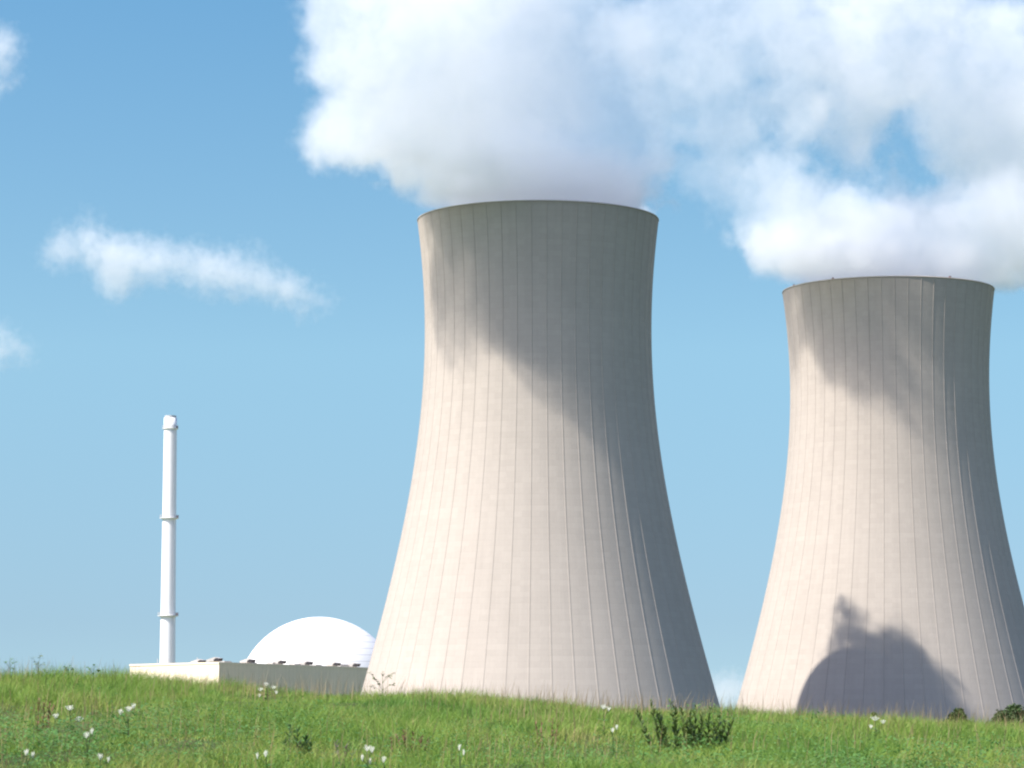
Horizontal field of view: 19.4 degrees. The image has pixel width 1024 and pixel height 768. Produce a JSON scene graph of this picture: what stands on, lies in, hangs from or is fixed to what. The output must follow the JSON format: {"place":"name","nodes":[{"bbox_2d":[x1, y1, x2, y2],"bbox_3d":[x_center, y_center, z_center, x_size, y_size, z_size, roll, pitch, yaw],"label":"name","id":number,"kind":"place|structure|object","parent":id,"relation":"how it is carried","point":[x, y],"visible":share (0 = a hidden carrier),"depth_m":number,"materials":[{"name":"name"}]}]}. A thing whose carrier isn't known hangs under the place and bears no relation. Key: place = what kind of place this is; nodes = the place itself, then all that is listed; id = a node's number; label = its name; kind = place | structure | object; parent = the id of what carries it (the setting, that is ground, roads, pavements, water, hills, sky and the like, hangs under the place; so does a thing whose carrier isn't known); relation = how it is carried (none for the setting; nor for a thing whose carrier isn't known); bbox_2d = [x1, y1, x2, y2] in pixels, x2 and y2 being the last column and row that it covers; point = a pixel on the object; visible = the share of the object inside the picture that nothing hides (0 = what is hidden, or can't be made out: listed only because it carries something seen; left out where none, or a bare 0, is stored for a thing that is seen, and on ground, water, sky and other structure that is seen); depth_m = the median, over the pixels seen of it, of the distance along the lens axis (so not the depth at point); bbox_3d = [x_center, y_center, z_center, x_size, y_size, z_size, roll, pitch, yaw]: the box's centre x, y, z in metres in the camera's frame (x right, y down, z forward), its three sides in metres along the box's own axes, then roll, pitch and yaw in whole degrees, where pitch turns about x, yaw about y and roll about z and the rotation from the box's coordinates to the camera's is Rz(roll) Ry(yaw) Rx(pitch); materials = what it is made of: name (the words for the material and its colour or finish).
{"place":"outdoors","nodes":[
{"label":"outdoors","id":0,"kind":"place"},
{"bbox_2d":[0,656,1023,767],"bbox_3d":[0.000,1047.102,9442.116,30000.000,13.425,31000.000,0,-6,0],"label":"ground","id":1,"kind":"structure","parent":0,"point":[64,754],"depth_m":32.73,"materials":[{"name":"green plant"}]},
{"bbox_2d":[12,751,35,767],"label":"umbel wildflower","id":2,"kind":"object","parent":1,"relation":"on","point":[26,753],"visible":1,"depth_m":25.80,"materials":[{"name":"white plant"}]},
{"bbox_2d":[32,655,44,675],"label":"branching weed","id":3,"kind":"object","parent":1,"relation":"on","point":[38,663],"visible":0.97,"depth_m":46.80,"materials":[{"name":"green plant"}]},
{"bbox_2d":[35,698,55,732],"bbox_3d":[-5.144,3.659,32.996,0.262,0.424,0.317,0,-6,0],"label":"sorrel plant","id":4,"kind":"object","parent":1,"relation":"on","point":[48,718],"visible":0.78,"depth_m":33.02,"materials":[{"name":"plant"}]},
{"bbox_2d":[53,705,82,735],"bbox_3d":[-4.737,3.644,32.184,0.330,0.395,0.308,3,-7,-24],"label":"umbel wildflower","id":5,"kind":"object","parent":1,"relation":"on","point":[69,709],"visible":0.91,"depth_m":32.19,"materials":[{"name":"white plant"}]},
{"bbox_2d":[84,728,93,766],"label":"umbel wildflower","id":6,"kind":"object","parent":1,"relation":"on","point":[86,736],"visible":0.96,"depth_m":27.39,"materials":[{"name":"white plant"}]},
{"bbox_2d":[95,753,108,767],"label":"umbel wildflower","id":7,"kind":"object","parent":1,"relation":"on","point":[99,757],"visible":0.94,"depth_m":25.82,"materials":[{"name":"white plant"}]},
{"bbox_2d":[117,703,137,740],"bbox_3d":[-3.871,3.424,30.182,0.325,0.429,0.279,0,-6,0],"label":"umbel wildflower","id":8,"kind":"object","parent":1,"relation":"on","point":[128,710],"visible":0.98,"depth_m":30.20,"materials":[{"name":"white plant"}]},
{"bbox_2d":[158,415,178,663],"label":"vent stack","id":9,"kind":"object","parent":1,"relation":"on","point":[168,615],"visible":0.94,"depth_m":1178.02,"materials":[{"name":"white paint"}]},
{"bbox_2d":[129,657,367,696],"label":"flat roofed hall","id":10,"kind":"structure","parent":1,"relation":"on","point":[280,669],"depth_m":940.21,"materials":[{"name":"concrete"}]},
{"bbox_2d":[256,751,272,767],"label":"umbel wildflower","id":11,"kind":"object","parent":1,"relation":"on","point":[265,754],"visible":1,"depth_m":25.79,"materials":[{"name":"white plant"}]},
{"bbox_2d":[258,682,277,698],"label":"umbel wildflower","id":12,"kind":"object","parent":1,"relation":"on","point":[276,692],"visible":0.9,"depth_m":44.73,"materials":[{"name":"white plant"}]},
{"bbox_2d":[280,723,314,758],"bbox_3d":[-2.102,3.551,29.569,0.372,0.414,0.352,-3,-7,26],"label":"leafy weed","id":13,"kind":"object","parent":1,"relation":"on","point":[305,743],"visible":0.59,"depth_m":29.58,"materials":[{"name":"green plant"}]},
{"bbox_2d":[248,617,375,666],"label":"reactor building","id":14,"kind":"structure","parent":1,"relation":"on","point":[323,641],"depth_m":1087.35,"materials":[{"name":"white paint"}]},
{"bbox_2d":[334,740,355,765],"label":"leafy weed","id":15,"kind":"object","parent":1,"relation":"on","point":[343,751],"visible":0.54,"depth_m":29.39,"materials":[{"name":"green plant"}]},
{"bbox_2d":[354,745,373,767],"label":"umbel wildflower","id":16,"kind":"object","parent":1,"relation":"on","point":[365,765],"visible":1,"depth_m":25.80,"materials":[{"name":"white plant"}]},
{"bbox_2d":[369,756,385,767],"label":"umbel wildflower","id":17,"kind":"object","parent":1,"relation":"on","point":[383,759],"visible":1,"depth_m":25.79,"materials":[{"name":"white plant"}]},
{"bbox_2d":[370,671,394,692],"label":"branching weed","id":18,"kind":"object","parent":1,"relation":"on","point":[382,680],"visible":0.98,"depth_m":46.78,"materials":[{"name":"plant"}]},
{"bbox_2d":[388,729,430,756],"bbox_3d":[-1.049,3.700,30.759,0.466,0.321,0.268,0,-6,0],"label":"sorrel plant","id":19,"kind":"object","parent":1,"relation":"on","point":[404,740],"visible":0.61,"depth_m":30.77,"materials":[{"name":"plant"}]},
{"bbox_2d":[449,746,475,767],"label":"umbel wildflower","id":20,"kind":"object","parent":1,"relation":"on","point":[463,752],"visible":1,"depth_m":26.20,"materials":[{"name":"white plant"}]},
{"bbox_2d":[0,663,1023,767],"bbox_3d":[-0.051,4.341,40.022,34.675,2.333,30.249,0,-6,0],"label":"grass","id":21,"kind":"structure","parent":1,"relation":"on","point":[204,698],"depth_m":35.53,"materials":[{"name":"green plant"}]},
{"bbox_2d":[360,200,719,711],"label":"cooling tower","id":22,"kind":"structure","parent":1,"relation":"on","point":[538,547],"depth_m":786.28,"materials":[{"name":"concrete"}]},
{"bbox_2d":[533,715,558,747],"bbox_3d":[0.398,3.929,33.724,0.332,0.413,0.232,0,-6,0],"label":"sorrel plant","id":23,"kind":"object","parent":1,"relation":"on","point":[556,735],"visible":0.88,"depth_m":33.76,"materials":[{"name":"plant"}]},
{"bbox_2d":[594,704,610,731],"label":"umbel wildflower","id":24,"kind":"object","parent":1,"relation":"on","point":[603,706],"visible":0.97,"depth_m":35.36,"materials":[{"name":"white plant"}]},
{"bbox_2d":[599,725,624,759],"bbox_3d":[1.099,3.881,32.344,0.309,0.430,0.276,6,-9,-44],"label":"umbel wildflower","id":25,"kind":"object","parent":1,"relation":"on","point":[612,729],"visible":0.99,"depth_m":32.36,"materials":[{"name":"white plant"}]},
{"bbox_2d":[635,698,735,752],"bbox_3d":[1.946,3.860,33.761,1.160,0.716,0.444,0,-6,0],"label":"dock plant","id":26,"kind":"object","parent":1,"relation":"on","point":[690,731],"visible":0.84,"depth_m":33.78,"materials":[{"name":"green plant"}]},
{"bbox_2d":[869,716,884,736],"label":"umbel wildflower","id":27,"kind":"object","parent":1,"relation":"on","point":[874,719],"visible":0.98,"depth_m":38.96,"materials":[{"name":"white plant"}]},
{"bbox_2d":[735,276,1023,723],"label":"cooling tower","id":28,"kind":"structure","parent":1,"relation":"on","point":[892,579],"depth_m":903.19,"materials":[{"name":"concrete"}]},
{"bbox_2d":[944,707,969,722],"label":"broadleaf tree","id":29,"kind":"object","parent":1,"relation":"on","point":[957,713],"visible":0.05,"depth_m":416.76,"materials":[{"name":"green plant"}]},
{"bbox_2d":[984,703,1023,726],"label":"broadleaf tree","id":30,"kind":"object","parent":1,"relation":"on","point":[1013,710],"visible":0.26,"depth_m":396.25,"materials":[{"name":"green plant"}]},
{"bbox_2d":[0,0,1023,708],"label":"sky","id":31,"kind":"structure","parent":0,"point":[210,210],"materials":[{"name":"blue"}]}
]}

